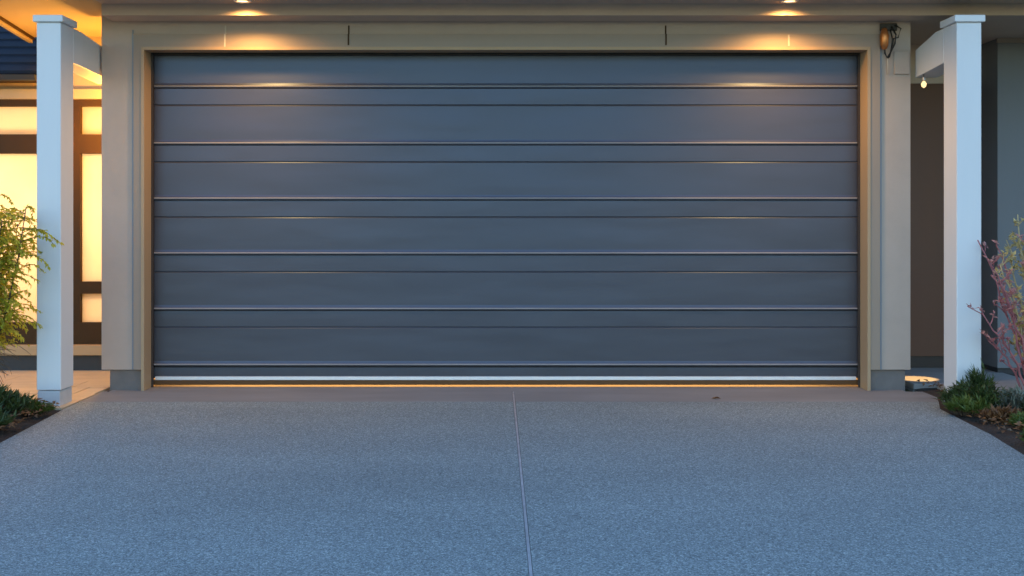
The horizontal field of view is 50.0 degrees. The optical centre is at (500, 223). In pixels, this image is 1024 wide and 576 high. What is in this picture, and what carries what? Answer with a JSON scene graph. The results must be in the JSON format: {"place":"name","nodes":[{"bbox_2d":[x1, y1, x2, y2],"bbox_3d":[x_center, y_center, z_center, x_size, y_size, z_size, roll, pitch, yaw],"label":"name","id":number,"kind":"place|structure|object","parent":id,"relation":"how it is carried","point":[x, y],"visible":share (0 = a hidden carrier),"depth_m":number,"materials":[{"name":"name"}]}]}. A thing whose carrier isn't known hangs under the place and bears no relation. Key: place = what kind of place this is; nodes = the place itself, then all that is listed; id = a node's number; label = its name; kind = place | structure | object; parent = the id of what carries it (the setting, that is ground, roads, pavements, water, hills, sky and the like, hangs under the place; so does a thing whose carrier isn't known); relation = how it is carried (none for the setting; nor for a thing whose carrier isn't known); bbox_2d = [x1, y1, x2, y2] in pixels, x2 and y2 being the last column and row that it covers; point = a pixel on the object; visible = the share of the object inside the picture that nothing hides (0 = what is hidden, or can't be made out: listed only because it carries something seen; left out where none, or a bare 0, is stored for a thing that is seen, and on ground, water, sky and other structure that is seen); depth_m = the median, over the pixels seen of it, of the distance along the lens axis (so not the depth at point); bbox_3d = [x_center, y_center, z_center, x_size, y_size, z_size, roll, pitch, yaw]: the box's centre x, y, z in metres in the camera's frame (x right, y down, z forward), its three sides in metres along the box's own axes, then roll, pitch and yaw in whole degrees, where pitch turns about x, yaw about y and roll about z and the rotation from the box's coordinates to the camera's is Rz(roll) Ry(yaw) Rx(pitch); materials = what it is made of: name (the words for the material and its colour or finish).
{"place":"outdoors","nodes":[
{"label":"outdoors","id":0,"kind":"place"},
{"bbox_2d":[0,410,60,442],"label":"garden soil","id":1,"kind":"structure","parent":0,"point":[6,432],"depth_m":6.24,"materials":[{"name":"brown soil"}]},
{"bbox_2d":[0,404,17,428],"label":"groundcover plant","id":2,"kind":"object","parent":1,"relation":"on","point":[6,419],"visible":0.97,"depth_m":5.99,"materials":[{"name":"green plant"}]},
{"bbox_2d":[0,383,37,416],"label":"groundcover plant","id":3,"kind":"object","parent":1,"relation":"on","point":[11,401],"visible":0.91,"depth_m":6.39,"materials":[{"name":"green plant"}]},
{"bbox_2d":[0,194,63,382],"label":"weeping shrub","id":4,"kind":"object","parent":1,"relation":"on","point":[7,263],"visible":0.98,"depth_m":6.66,"materials":[{"name":"green plant"}]},
{"bbox_2d":[24,399,55,415],"bbox_3d":[-2.777,1.088,6.541,0.262,0.093,0.232,0,0,0],"label":"groundcover plant","id":5,"kind":"object","parent":1,"relation":"on","point":[49,408],"visible":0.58,"depth_m":6.51,"materials":[{"name":"green plant"}]},
{"bbox_2d":[0,379,1023,442],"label":"leaf litter","id":6,"kind":"object","parent":1,"relation":"on","point":[11,425],"visible":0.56,"depth_m":6.20,"materials":[{"name":"brown plant"}]},
{"bbox_2d":[0,370,109,409],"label":"porch paving","id":7,"kind":"structure","parent":0,"point":[88,384],"depth_m":7.86,"materials":[{"name":"beige concrete"}]},
{"bbox_2d":[33,15,101,405],"bbox_3d":[-2.817,-0.072,7.348,0.188,2.458,1.053,0,0,0],"label":"porch post","id":8,"kind":"object","parent":7,"relation":"on","point":[65,50],"visible":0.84,"depth_m":6.84,"materials":[{"name":"white paint"}]},
{"bbox_2d":[109,385,905,391],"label":"garage floor","id":9,"kind":"structure","parent":0,"point":[505,388],"depth_m":7.59,"materials":[{"name":"concrete"}]},
{"bbox_2d":[81,392,937,401],"bbox_3d":[0.080,1.162,7.236,5.560,0.050,0.424,0,0,0],"label":"garage apron","id":10,"kind":"object","parent":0,"point":[508,397],"visible":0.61,"depth_m":7.20,"materials":[{"name":"concrete"}]},
{"bbox_2d":[0,402,1023,575],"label":"driveway","id":11,"kind":"structure","parent":0,"point":[434,489],"depth_m":4.68,"materials":[{"name":"concrete"}]},
{"bbox_2d":[512,392,532,575],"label":"driveway joint","id":12,"kind":"object","parent":11,"relation":"in","point":[525,516],"visible":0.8,"depth_m":4.53,"materials":[{"name":"grey concrete"}]},
{"bbox_2d":[905,368,1023,391],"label":"side paving","id":13,"kind":"structure","parent":0,"point":[930,375],"depth_m":7.93,"materials":[{"name":"concrete"}]},
{"bbox_2d":[913,374,1023,454],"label":"garden soil","id":14,"kind":"structure","parent":0,"point":[1007,437],"depth_m":6.17,"materials":[{"name":"brown soil"}]},
{"bbox_2d":[915,15,984,391],"bbox_3d":[2.918,-0.082,7.176,0.190,2.438,0.708,0,0,0],"label":"porch post","id":15,"kind":"object","parent":14,"relation":"on","point":[951,51],"visible":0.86,"depth_m":6.84,"materials":[{"name":"white paint"}]},
{"bbox_2d":[921,74,926,87],"bbox_3d":[2.855,-0.965,7.410,0.038,0.096,0.036,0,0,0],"label":"pendant lamp","id":16,"kind":"object","parent":15,"relation":"hanging from","point":[923,84],"visible":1,"depth_m":7.40,"materials":[{"name":"glass"}]},
{"bbox_2d":[942,392,992,416],"bbox_3d":[2.772,1.063,6.524,0.321,0.141,0.318,0,0,0],"label":"groundcover plant","id":17,"kind":"object","parent":14,"relation":"on","point":[963,404],"visible":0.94,"depth_m":6.48,"materials":[{"name":"green plant"}]},
{"bbox_2d":[933,375,1010,407],"bbox_3d":[2.900,1.020,6.695,0.469,0.228,0.458,0,0,-39],"label":"groundcover plant","id":18,"kind":"object","parent":14,"relation":"on","point":[989,392],"visible":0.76,"depth_m":6.64,"materials":[{"name":"green plant"}]},
{"bbox_2d":[963,357,998,391],"bbox_3d":[2.953,0.978,6.751,0.240,0.311,0.194,0,0,0],"label":"groundcover plant","id":19,"kind":"object","parent":14,"relation":"on","point":[975,376],"visible":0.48,"depth_m":6.74,"materials":[{"name":"green plant"}]},
{"bbox_2d":[967,214,1023,389],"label":"twiggy shrub","id":20,"kind":"object","parent":14,"relation":"on","point":[1018,336],"visible":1,"depth_m":6.69,"materials":[{"name":"red plant"}]},
{"bbox_2d":[973,403,1023,422],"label":"groundcover plant","id":21,"kind":"object","parent":14,"relation":"on","point":[1002,414],"visible":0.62,"depth_m":6.25,"materials":[{"name":"brown plant"}]},
{"bbox_2d":[993,383,1023,411],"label":"groundcover plant","id":22,"kind":"object","parent":14,"relation":"on","point":[1016,395],"visible":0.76,"depth_m":6.52,"materials":[{"name":"green plant"}]},
{"bbox_2d":[1005,410,1023,428],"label":"groundcover plant","id":23,"kind":"object","parent":14,"relation":"on","point":[1016,417],"visible":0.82,"depth_m":6.10,"materials":[{"name":"green plant"}]},
{"bbox_2d":[1017,428,1023,441],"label":"groundcover plant","id":24,"kind":"object","parent":14,"relation":"on","point":[1022,434],"visible":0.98,"depth_m":5.64,"materials":[{"name":"green plant"}]},
{"bbox_2d":[937,383,1023,391],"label":"side path","id":25,"kind":"structure","parent":0,"point":[1007,385],"depth_m":7.49,"materials":[{"name":"concrete"}]},
{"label":"ground","id":26,"kind":"structure","parent":0,"visible":0},
{"bbox_2d":[0,0,1023,390],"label":"house","id":27,"kind":"structure","parent":26,"relation":"on","point":[508,192],"depth_m":7.66,"materials":[{"name":"paint"}]},
{"bbox_2d":[0,99,101,343],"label":"entry window","id":28,"kind":"structure","parent":27,"relation":"in","point":[18,117],"depth_m":8.58,"materials":[{"name":"yellow glass"}]},
{"bbox_2d":[233,0,251,2],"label":"downlight","id":29,"kind":"object","parent":27,"relation":"attached to","point":[242,1],"visible":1,"depth_m":7.18,"materials":[{"name":"metal"}]},
{"bbox_2d":[154,55,857,384],"bbox_3d":[0.034,-0.105,7.674,4.956,2.454,0.052,0,0,0],"label":"garage door","id":30,"kind":"structure","parent":27,"relation":"in","point":[319,219],"depth_m":7.66,"materials":[{"name":"grey metal"}]},
{"bbox_2d":[780,0,798,2],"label":"downlight","id":31,"kind":"object","parent":27,"relation":"attached to","point":[788,1],"visible":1,"depth_m":7.17,"materials":[{"name":"metal"}]},
{"bbox_2d":[880,23,901,74],"bbox_3d":[2.643,-1.193,7.462,0.138,0.350,0.074,0,0,0],"label":"wall lamp","id":32,"kind":"object","parent":27,"relation":"attached to","point":[885,28],"depth_m":7.45,"materials":[{"name":"black metal"}]},
{"bbox_2d":[894,51,908,73],"bbox_3d":[2.735,-1.101,7.493,0.104,0.158,0.013,0,0,0],"label":"junction box","id":33,"kind":"object","parent":27,"relation":"attached to","point":[901,62],"visible":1,"depth_m":7.49,"materials":[{"name":"grey plastic"}]}
]}

